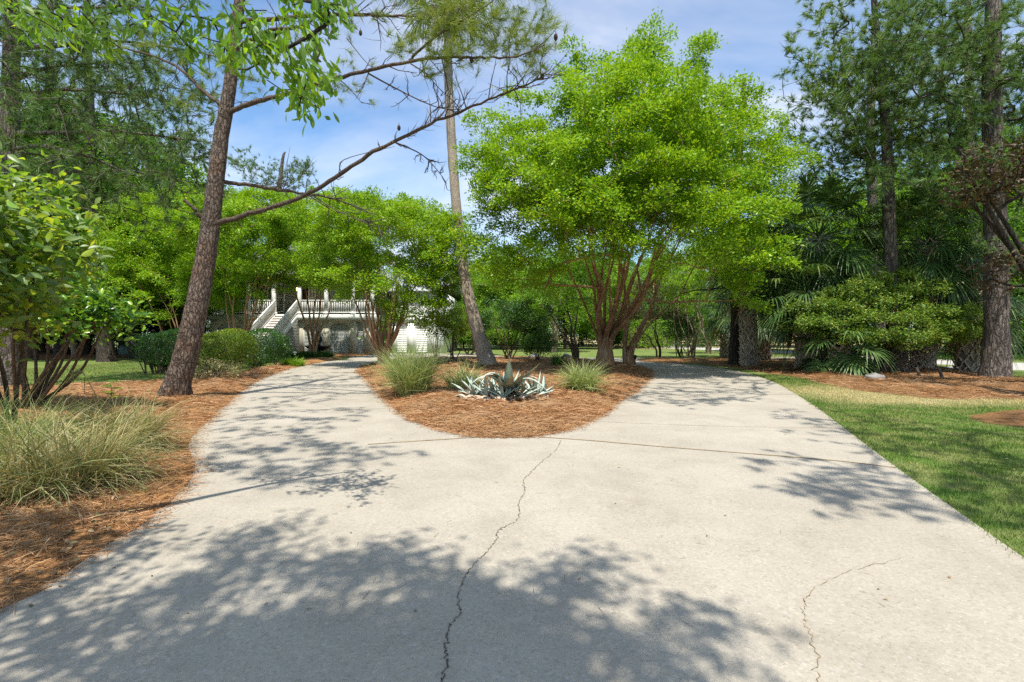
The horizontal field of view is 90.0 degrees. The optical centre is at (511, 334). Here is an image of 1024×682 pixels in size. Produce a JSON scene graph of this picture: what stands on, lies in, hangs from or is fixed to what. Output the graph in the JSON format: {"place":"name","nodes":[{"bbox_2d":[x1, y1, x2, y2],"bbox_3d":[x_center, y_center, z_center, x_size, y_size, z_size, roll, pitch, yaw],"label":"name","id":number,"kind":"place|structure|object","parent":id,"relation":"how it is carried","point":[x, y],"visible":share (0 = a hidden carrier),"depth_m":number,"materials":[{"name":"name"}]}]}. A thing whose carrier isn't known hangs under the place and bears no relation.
{"place":"outdoors","nodes":[
{"label":"outdoors","id":0,"kind":"place"},
{"bbox_2d":[363,339,458,396],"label":"ornamental grass","id":1,"kind":"object","parent":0,"point":[411,374],"depth_m":10.53,"materials":[{"name":"plant"}]},
{"bbox_2d":[0,354,1023,681],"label":"driveway","id":2,"kind":"structure","parent":0,"point":[726,474],"depth_m":3.02,"materials":[{"name":"concrete"}]},
{"bbox_2d":[361,356,647,437],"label":"mulch island","id":3,"kind":"structure","parent":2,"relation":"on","point":[468,358],"depth_m":9.02,"materials":[{"name":"brown wood"}]},
{"bbox_2d":[290,184,481,364],"bbox_3d":[-5.074,-2.356,21.124,7.673,7.529,6.368,0,0,0],"label":"crape myrtle","id":4,"kind":"object","parent":3,"relation":"on","point":[438,253],"visible":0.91,"depth_m":19.84,"materials":[{"name":"green plant"}]},
{"bbox_2d":[387,0,509,364],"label":"pine tree","id":5,"kind":"object","parent":3,"relation":"on","point":[484,352],"visible":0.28,"depth_m":20.23,"materials":[{"name":"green plant"}]},
{"bbox_2d":[427,301,469,359],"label":"shrub","id":6,"kind":"object","parent":3,"relation":"on","point":[451,328],"visible":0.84,"depth_m":24.14,"materials":[{"name":"green plant"}]},
{"bbox_2d":[432,359,489,388],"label":"ornamental grass","id":7,"kind":"object","parent":3,"relation":"on","point":[463,377],"depth_m":11.22,"materials":[{"name":"plant"}]},
{"bbox_2d":[452,359,554,400],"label":"agave","id":8,"kind":"object","parent":3,"relation":"on","point":[508,386],"visible":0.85,"depth_m":9.69,"materials":[{"name":"green plant"}]},
{"bbox_2d":[350,359,657,438],"bbox_3d":[-0.583,1.202,15.326,12.226,0.272,17.588,0,0,0],"label":"pine straw","id":9,"kind":"object","parent":3,"relation":"on","point":[510,411],"visible":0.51,"depth_m":9.50,"materials":[{"name":"plant"}]},
{"bbox_2d":[465,294,555,359],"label":"shrub","id":10,"kind":"object","parent":3,"relation":"on","point":[519,316],"visible":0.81,"depth_m":24.68,"materials":[{"name":"green plant"}]},
{"bbox_2d":[516,328,558,359],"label":"shrub","id":11,"kind":"object","parent":3,"relation":"on","point":[533,344],"visible":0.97,"depth_m":23.71,"materials":[{"name":"green plant"}]},
{"bbox_2d":[542,349,568,365],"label":"small shrub","id":12,"kind":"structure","parent":3,"relation":"on","point":[559,359],"depth_m":20.11,"materials":[{"name":"green plant"}]},
{"bbox_2d":[513,248,613,359],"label":"crape myrtle","id":13,"kind":"object","parent":3,"relation":"on","point":[574,270],"visible":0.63,"depth_m":24.04,"materials":[{"name":"green plant"}]},
{"bbox_2d":[444,6,825,365],"bbox_3d":[3.919,-4.643,17.239,11.095,12.017,9.864,0,0,-42],"label":"crape myrtle","id":14,"kind":"object","parent":3,"relation":"on","point":[568,193],"visible":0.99,"depth_m":15.07,"materials":[{"name":"green plant"}]},
{"bbox_2d":[557,133,786,363],"bbox_3d":[7.011,-3.839,22.998,10.203,10.393,6.977,0,0,0],"label":"crape myrtle","id":15,"kind":"object","parent":3,"relation":"on","point":[627,355],"visible":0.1,"depth_m":22.45,"materials":[{"name":"green plant"}]},
{"bbox_2d":[0,0,1023,335],"label":"sky","id":16,"kind":"structure","parent":0,"point":[753,29],"materials":[{"name":"blue"}]},
{"bbox_2d":[27,336,1023,556],"bbox_3d":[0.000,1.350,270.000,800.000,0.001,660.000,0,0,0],"label":"ground","id":17,"kind":"structure","parent":0,"point":[587,351],"depth_m":7.21,"materials":[{"name":"plant"}]},
{"bbox_2d":[20,78,136,359],"bbox_3d":[-25.459,-5.984,26.867,9.925,14.854,9.168,0,0,-5],"label":"broadleaf tree","id":18,"kind":"object","parent":17,"relation":"on","point":[31,354],"visible":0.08,"depth_m":26.60,"materials":[{"name":"green plant"}]},
{"bbox_2d":[0,0,213,361],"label":"pine tree","id":19,"kind":"object","parent":17,"relation":"on","point":[105,352],"visible":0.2,"depth_m":25.14,"materials":[{"name":"green plant"}]},
{"bbox_2d":[23,346,200,359],"bbox_3d":[-42.989,1.332,37.511,50.660,0.135,31.866,0,0,26],"label":"mulch wood","id":20,"kind":"object","parent":17,"relation":"on","point":[42,356],"visible":0.05,"depth_m":30.65,"materials":[{"name":"brown wood"}]},
{"bbox_2d":[48,274,146,356],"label":"broadleaf tree","id":21,"kind":"object","parent":20,"relation":"on","point":[73,347],"visible":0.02,"depth_m":29.97,"materials":[{"name":"green plant"}]},
{"bbox_2d":[1,1,206,354],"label":"pine tree","id":22,"kind":"object","parent":20,"relation":"on","point":[56,347],"visible":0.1,"depth_m":32.84,"materials":[{"name":"green plant"}]},
{"bbox_2d":[38,86,171,353],"bbox_3d":[-28.332,-7.147,34.229,10.622,17.210,11.498,0,0,37],"label":"broadleaf tree","id":23,"kind":"object","parent":20,"relation":"on","point":[87,348],"visible":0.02,"depth_m":33.81,"materials":[{"name":"green plant"}]},
{"bbox_2d":[67,319,157,348],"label":"understory tree","id":24,"kind":"object","parent":20,"relation":"on","point":[138,327],"visible":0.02,"depth_m":42.27,"materials":[{"name":"green plant"}]},
{"bbox_2d":[20,110,235,358],"bbox_3d":[-20.694,-5.640,28.739,10.564,14.177,9.300,0,0,-33],"label":"broadleaf tree","id":25,"kind":"object","parent":20,"relation":"on","point":[80,211],"visible":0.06,"depth_m":27.18,"materials":[{"name":"green plant"}]},
{"bbox_2d":[109,268,171,351],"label":"broadleaf tree","id":26,"kind":"object","parent":20,"relation":"on","point":[153,306],"visible":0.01,"depth_m":33.39,"materials":[{"name":"green plant"}]},
{"bbox_2d":[113,309,178,348],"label":"understory tree","id":27,"kind":"object","parent":20,"relation":"on","point":[152,329],"visible":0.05,"depth_m":43.45,"materials":[{"name":"green plant"}]},
{"bbox_2d":[116,278,218,352],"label":"broadleaf tree","id":28,"kind":"object","parent":20,"relation":"on","point":[162,322],"visible":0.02,"depth_m":35.95,"materials":[{"name":"green plant"}]},
{"bbox_2d":[146,310,214,341],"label":"understory tree","id":29,"kind":"object","parent":20,"relation":"on","point":[207,327],"visible":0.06,"depth_m":44.15,"materials":[{"name":"green plant"}]},
{"bbox_2d":[109,157,264,327],"bbox_3d":[-21.528,-5.229,33.719,9.942,13.343,8.753,0,0,21],"label":"broadleaf tree","id":30,"kind":"object","parent":20,"relation":"on","point":[182,308],"visible":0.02,"depth_m":33.48,"materials":[{"name":"green plant"}]},
{"bbox_2d":[227,144,318,194],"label":"pine tree","id":31,"kind":"object","parent":20,"relation":"on","point":[282,172],"visible":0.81,"depth_m":42.73,"materials":[{"name":"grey plant"}]},
{"bbox_2d":[44,335,203,352],"bbox_3d":[-27.000,0.675,36.000,12.070,1.350,0.070,0,0,0],"label":"iron fence","id":32,"kind":"object","parent":17,"relation":"on","point":[94,351],"visible":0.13,"depth_m":35.99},
{"bbox_2d":[0,0,257,387],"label":"pine tree","id":33,"kind":"object","parent":17,"relation":"on","point":[12,76],"visible":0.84,"depth_m":12.37,"materials":[{"name":"green plant"}]},
{"bbox_2d":[130,328,205,374],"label":"hedge","id":34,"kind":"object","parent":17,"relation":"on","point":[162,345],"visible":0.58,"depth_m":17.07,"materials":[{"name":"green plant"}]},
{"bbox_2d":[0,357,341,607],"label":"mulch border","id":35,"kind":"object","parent":17,"relation":"on","point":[80,534],"visible":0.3,"depth_m":3.74,"materials":[{"name":"brown wood"}]},
{"bbox_2d":[0,142,122,429],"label":"shrub","id":36,"kind":"object","parent":35,"relation":"on","point":[18,285],"visible":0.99,"depth_m":5.44,"materials":[{"name":"green plant"}]},
{"bbox_2d":[0,372,129,460],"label":"ornamental grass","id":37,"kind":"object","parent":35,"relation":"on","point":[9,411],"depth_m":4.83,"materials":[{"name":"plant"}]},
{"bbox_2d":[0,237,156,408],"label":"shrub","id":38,"kind":"object","parent":35,"relation":"on","point":[94,315],"visible":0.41,"depth_m":8.12,"materials":[{"name":"green plant"}]},
{"bbox_2d":[0,483,168,583],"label":"leaf litter","id":39,"kind":"object","parent":35,"relation":"on","point":[54,571],"visible":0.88,"depth_m":3.37,"materials":[{"name":"plant"}]},
{"bbox_2d":[0,393,209,524],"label":"ornamental grass","id":40,"kind":"object","parent":35,"relation":"on","point":[62,468],"depth_m":4.05,"materials":[{"name":"plant"}]},
{"bbox_2d":[11,384,203,455],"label":"ornamental grass","id":41,"kind":"object","parent":35,"relation":"on","point":[138,418],"depth_m":5.65,"materials":[{"name":"plant"}]},
{"bbox_2d":[0,360,314,613],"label":"pine straw","id":42,"kind":"object","parent":35,"relation":"on","point":[232,381],"visible":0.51,"depth_m":4.43,"materials":[{"name":"plant"}]},
{"bbox_2d":[193,355,247,378],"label":"shrub","id":43,"kind":"object","parent":35,"relation":"on","point":[224,367],"visible":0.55,"depth_m":14.57,"materials":[{"name":"green plant"}]},
{"bbox_2d":[277,356,308,365],"bbox_3d":[-9.272,1.097,21.580,1.530,0.456,1.428,0,0,-39],"label":"liriope","id":44,"kind":"object","parent":35,"relation":"on","point":[292,362],"visible":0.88,"depth_m":21.38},
{"bbox_2d":[75,0,574,396],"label":"pine tree","id":45,"kind":"object","parent":35,"relation":"on","point":[179,376],"visible":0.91,"depth_m":9.55,"materials":[{"name":"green plant"}]},
{"bbox_2d":[80,177,273,346],"bbox_3d":[-16.905,-3.230,25.374,9.043,9.384,7.415,0,0,0],"label":"crape myrtle","id":46,"kind":"object","parent":17,"relation":"on","point":[120,243],"visible":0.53,"depth_m":23.96,"materials":[{"name":"green plant"}]},
{"bbox_2d":[0,0,357,134],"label":"oak tree","id":47,"kind":"object","parent":17,"relation":"on","point":[304,87],"visible":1,"depth_m":3.14,"materials":[{"name":"green plant"}]},
{"bbox_2d":[26,359,335,385],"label":"grass","id":48,"kind":"structure","parent":17,"relation":"on","point":[117,371],"depth_m":18.17,"materials":[{"name":"plant"}]},
{"bbox_2d":[194,328,258,373],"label":"hedge","id":49,"kind":"object","parent":17,"relation":"on","point":[218,349],"visible":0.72,"depth_m":17.23,"materials":[{"name":"green plant"}]},
{"bbox_2d":[140,180,343,354],"bbox_3d":[-12.522,-2.830,24.558,9.408,8.580,7.677,0,0,0],"label":"crape myrtle","id":50,"kind":"object","parent":17,"relation":"on","point":[243,201],"visible":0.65,"depth_m":23.32,"materials":[{"name":"green plant"}]},
{"bbox_2d":[215,327,293,367],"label":"hedge","id":51,"kind":"object","parent":17,"relation":"on","point":[279,342],"visible":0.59,"depth_m":20.45,"materials":[{"name":"green plant"}]},
{"bbox_2d":[299,349,334,357],"bbox_3d":[-11.584,1.060,30.154,2.517,0.531,2.719,0,0,0],"label":"liriope","id":52,"kind":"object","parent":17,"relation":"on","point":[322,354],"visible":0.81,"depth_m":29.73,"materials":[{"name":"green plant"}]},
{"bbox_2d":[243,184,399,357],"bbox_3d":[-11.018,-3.581,29.364,9.267,10.088,7.159,0,0,0],"label":"crape myrtle","id":53,"kind":"object","parent":17,"relation":"on","point":[314,339],"visible":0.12,"depth_m":28.76,"materials":[{"name":"green plant"}]},
{"bbox_2d":[207,245,462,356],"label":"house","id":54,"kind":"structure","parent":17,"relation":"on","point":[342,329],"depth_m":35.17,"materials":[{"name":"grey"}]},
{"bbox_2d":[356,338,363,353],"bbox_3d":[-10.427,0.790,35.270,0.510,1.080,0.200,0,0,0],"label":"louvre door","id":55,"kind":"structure","parent":54,"relation":"in","point":[359,341],"depth_m":35.21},
{"bbox_2d":[397,324,406,352],"bbox_3d":[-8.002,0.268,37.350,0.736,2.125,0.100,0,0,0],"label":"garage door","id":56,"kind":"structure","parent":54,"relation":"in","point":[402,335],"depth_m":37.30,"materials":[{"name":"white paint"}]},
{"bbox_2d":[416,326,426,352],"bbox_3d":[-6.568,0.268,37.350,0.814,2.125,0.100,0,0,0],"label":"garage door","id":57,"kind":"structure","parent":54,"relation":"in","point":[420,337],"depth_m":37.30,"materials":[{"name":"white paint"}]},
{"bbox_2d":[425,319,451,356],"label":"shrub","id":58,"kind":"object","parent":17,"relation":"on","point":[437,342],"visible":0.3,"depth_m":30.95,"materials":[{"name":"green plant"}]},
{"bbox_2d":[452,299,493,349],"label":"understory tree","id":59,"kind":"object","parent":17,"relation":"on","point":[467,341],"visible":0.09,"depth_m":42.88,"materials":[{"name":"green plant"}]},
{"bbox_2d":[443,303,510,354],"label":"shrub","id":60,"kind":"object","parent":17,"relation":"on","point":[492,332],"visible":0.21,"depth_m":33.49,"materials":[{"name":"green plant"}]},
{"bbox_2d":[457,260,508,309],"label":"broadleaf tree","id":61,"kind":"object","parent":17,"relation":"on","point":[477,282],"visible":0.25,"depth_m":47.11,"materials":[{"name":"green plant"}]},
{"bbox_2d":[484,301,522,349],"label":"understory tree","id":62,"kind":"object","parent":17,"relation":"on","point":[511,337],"visible":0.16,"depth_m":45.29,"materials":[{"name":"green plant"}]},
{"bbox_2d":[475,252,543,347],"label":"broadleaf tree","id":63,"kind":"object","parent":17,"relation":"on","point":[513,290],"visible":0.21,"depth_m":48.34,"materials":[{"name":"green plant"}]},
{"bbox_2d":[520,320,552,343],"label":"understory tree","id":64,"kind":"object","parent":17,"relation":"on","point":[532,329],"visible":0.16,"depth_m":52.87,"materials":[{"name":"green plant"}]},
{"bbox_2d":[509,271,602,351],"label":"broadleaf tree","id":65,"kind":"object","parent":17,"relation":"on","point":[555,327],"visible":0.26,"depth_m":39.42,"materials":[{"name":"green plant"}]},
{"bbox_2d":[518,239,596,349],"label":"broadleaf tree","id":66,"kind":"object","parent":17,"relation":"on","point":[565,330],"visible":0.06,"depth_m":45.82,"materials":[{"name":"green plant"}]},
{"bbox_2d":[550,307,596,346],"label":"understory tree","id":67,"kind":"object","parent":17,"relation":"on","point":[590,335],"visible":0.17,"depth_m":55.34,"materials":[{"name":"green plant"}]},
{"bbox_2d":[572,257,635,336],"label":"broadleaf tree","id":68,"kind":"object","parent":17,"relation":"on","point":[614,272],"visible":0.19,"depth_m":46.77,"materials":[{"name":"green plant"}]},
{"bbox_2d":[596,245,650,341],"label":"broadleaf tree","id":69,"kind":"object","parent":17,"relation":"on","point":[632,261],"visible":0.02,"depth_m":76.94,"materials":[{"name":"green plant"}]},
{"bbox_2d":[606,305,652,347],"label":"understory tree","id":70,"kind":"object","parent":17,"relation":"on","point":[621,339],"visible":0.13,"depth_m":50.75,"materials":[{"name":"green plant"}]},
{"bbox_2d":[620,318,674,348],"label":"bush","id":71,"kind":"object","parent":17,"relation":"on","point":[644,343],"visible":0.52,"depth_m":47.57,"materials":[{"name":"green plant"}]},
{"bbox_2d":[607,278,696,356],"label":"tree","id":72,"kind":"object","parent":17,"relation":"on","point":[640,310],"visible":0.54,"depth_m":29.37,"materials":[{"name":"green leaf"},{"name":"bark"}]},
{"bbox_2d":[622,249,702,299],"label":"broadleaf tree","id":73,"kind":"object","parent":17,"relation":"on","point":[648,260],"visible":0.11,"depth_m":69.20,"materials":[{"name":"green plant"}]},
{"bbox_2d":[613,327,719,347],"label":"hedge","id":74,"kind":"object","parent":17,"relation":"on","point":[684,342],"visible":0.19,"depth_m":51.54,"materials":[{"name":"green plant"}]},
{"bbox_2d":[657,311,697,356],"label":"shrub","id":75,"kind":"object","parent":17,"relation":"on","point":[685,325],"visible":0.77,"depth_m":30.16,"materials":[{"name":"green plant"}]},
{"bbox_2d":[660,296,714,344],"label":"understory tree","id":76,"kind":"object","parent":17,"relation":"on","point":[705,314],"visible":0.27,"depth_m":56.99,"materials":[{"name":"green plant"}]},
{"bbox_2d":[667,264,724,353],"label":"crape myrtle","id":77,"kind":"object","parent":17,"relation":"on","point":[707,351],"visible":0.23,"depth_m":35.90,"materials":[{"name":"green plant"}]},
{"bbox_2d":[691,280,730,357],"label":"tree","id":78,"kind":"object","parent":17,"relation":"on","point":[724,335],"visible":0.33,"depth_m":29.83,"materials":[{"name":"green plant"}]},
{"bbox_2d":[740,180,845,315],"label":"broadleaf tree","id":79,"kind":"object","parent":17,"relation":"on","point":[791,195],"visible":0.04,"depth_m":36.69,"materials":[{"name":"green plant"}]},
{"bbox_2d":[637,357,1023,399],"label":"mulch bed","id":80,"kind":"object","parent":17,"relation":"on","point":[711,360],"visible":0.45,"depth_m":13.79,"materials":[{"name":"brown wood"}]},
{"bbox_2d":[650,233,729,357],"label":"crape myrtle","id":81,"kind":"object","parent":80,"relation":"on","point":[694,344],"visible":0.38,"depth_m":27.29,"materials":[{"name":"green plant"}]},
{"bbox_2d":[675,56,822,364],"bbox_3d":[10.583,-5.162,22.639,5.993,13.341,5.847,0,0,34],"label":"pine tree","id":82,"kind":"object","parent":80,"relation":"on","point":[733,356],"visible":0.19,"depth_m":22.00,"materials":[{"name":"green plant"}]},
{"bbox_2d":[690,219,809,365],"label":"palm tree","id":83,"kind":"object","parent":80,"relation":"on","point":[748,353],"visible":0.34,"depth_m":20.65,"materials":[{"name":"green plant"}]},
{"bbox_2d":[719,269,791,359],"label":"palm tree","id":84,"kind":"object","parent":80,"relation":"on","point":[763,352],"visible":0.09,"depth_m":25.66,"materials":[{"name":"green plant"}]},
{"bbox_2d":[734,242,878,369],"bbox_3d":[10.546,-0.864,18.541,4.862,5.067,4.437,0,0,16],"label":"palm tree","id":85,"kind":"object","parent":80,"relation":"on","point":[815,268],"visible":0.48,"depth_m":18.25,"materials":[{"name":"green plant"}]},
{"bbox_2d":[734,170,916,330],"bbox_3d":[11.626,-2.314,19.490,6.036,7.399,6.247,0,0,0],"label":"palm tree","id":86,"kind":"object","parent":80,"relation":"on","point":[818,243],"visible":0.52,"depth_m":18.59,"materials":[{"name":"green plant"}]},
{"bbox_2d":[763,292,912,375],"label":"palm tree","id":87,"kind":"object","parent":80,"relation":"on","point":[843,359],"visible":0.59,"depth_m":16.59,"materials":[{"name":"green plant"}]},
{"bbox_2d":[769,0,984,371],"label":"pine tree","id":88,"kind":"object","parent":80,"relation":"on","point":[889,139],"visible":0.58,"depth_m":17.46,"materials":[{"name":"green plant"}]},
{"bbox_2d":[777,263,1012,372],"bbox_3d":[12.623,-0.515,16.687,7.344,3.774,3.351,0,0,0],"label":"shrub","id":89,"kind":"object","parent":80,"relation":"on","point":[959,330],"visible":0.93,"depth_m":16.46,"materials":[{"name":"green plant"}]},
{"bbox_2d":[861,225,942,343],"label":"palm tree","id":90,"kind":"object","parent":80,"relation":"on","point":[882,270],"visible":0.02,"depth_m":22.34,"materials":[{"name":"green plant"}]},
{"bbox_2d":[826,0,1023,377],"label":"pine tree","id":91,"kind":"object","parent":80,"relation":"on","point":[987,43],"visible":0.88,"depth_m":15.21,"materials":[{"name":"green plant"}]},
{"bbox_2d":[845,165,1021,368],"bbox_3d":[15.876,-2.607,20.034,6.304,8.151,5.385,0,0,0],"label":"crape myrtle","id":92,"kind":"object","parent":80,"relation":"on","point":[926,229],"visible":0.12,"depth_m":19.17,"materials":[{"name":"green plant"}]},
{"bbox_2d":[846,172,1023,368],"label":"palm tree","id":93,"kind":"object","parent":80,"relation":"on","point":[928,254],"visible":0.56,"depth_m":17.71,"materials":[{"name":"green plant"}]},
{"bbox_2d":[909,236,1023,372],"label":"palm tree","id":94,"kind":"object","parent":80,"relation":"on","point":[966,357],"visible":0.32,"depth_m":18.18,"materials":[{"name":"green plant"}]},
{"bbox_2d":[933,134,1023,297],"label":"magnolia tree","id":95,"kind":"object","parent":80,"relation":"on","point":[996,227],"visible":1,"depth_m":12.65,"materials":[{"name":"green plant"}]},
{"bbox_2d":[777,176,930,348],"bbox_3d":[22.154,-4.646,33.863,9.954,12.187,9.596,0,0,31],"label":"broadleaf tree","id":96,"kind":"object","parent":17,"relation":"on","point":[845,243],"visible":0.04,"depth_m":33.12,"materials":[{"name":"green plant"}]},
{"bbox_2d":[755,374,1023,558],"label":"grass","id":97,"kind":"structure","parent":17,"relation":"on","point":[802,386],"depth_m":6.73,"materials":[{"name":"plant"}]},
{"bbox_2d":[774,0,1017,359],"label":"pine tree","id":98,"kind":"object","parent":17,"relation":"on","point":[875,199],"visible":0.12,"depth_m":25.77,"materials":[{"name":"green plant"}]},
{"bbox_2d":[848,283,1023,360],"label":"thicket","id":99,"kind":"object","parent":17,"relation":"on","point":[1019,356],"visible":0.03,"depth_m":27.03,"materials":[{"name":"green plant"}]},
{"bbox_2d":[879,159,1023,354],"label":"broadleaf tree","id":100,"kind":"object","parent":17,"relation":"on","point":[1014,224],"visible":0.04,"depth_m":29.08,"materials":[{"name":"green plant"}]},
{"bbox_2d":[896,0,1023,354],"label":"pine tree","id":101,"kind":"object","parent":17,"relation":"on","point":[967,108],"visible":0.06,"depth_m":26.78,"materials":[{"name":"green plant"}]},
{"bbox_2d":[945,131,1023,355],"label":"broadleaf tree","id":102,"kind":"object","parent":17,"relation":"on","point":[1005,148],"visible":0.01,"depth_m":31.79,"materials":[{"name":"green plant"}]},
{"bbox_2d":[969,409,1023,426],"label":"mulch patch","id":103,"kind":"object","parent":17,"relation":"on","point":[1013,417],"visible":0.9,"depth_m":8.00,"materials":[{"name":"brown wood"}]},
{"bbox_2d":[1010,270,1023,353],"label":"understory tree","id":104,"kind":"object","parent":17,"relation":"on","point":[1022,326],"visible":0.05,"depth_m":30.04,"materials":[{"name":"green plant"}]},
{"bbox_2d":[29,378,1021,633],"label":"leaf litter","id":105,"kind":"object","parent":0,"point":[579,578],"visible":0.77,"depth_m":2.86,"materials":[{"name":"plant"}]},
{"bbox_2d":[546,357,616,394],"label":"ornamental grass","id":106,"kind":"object","parent":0,"point":[582,381],"depth_m":11.07,"materials":[{"name":"plant"}]},
{"bbox_2d":[640,346,1023,369],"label":"road","id":107,"kind":"structure","parent":0,"point":[1020,366],"depth_m":25.58,"materials":[{"name":"asphalt"}]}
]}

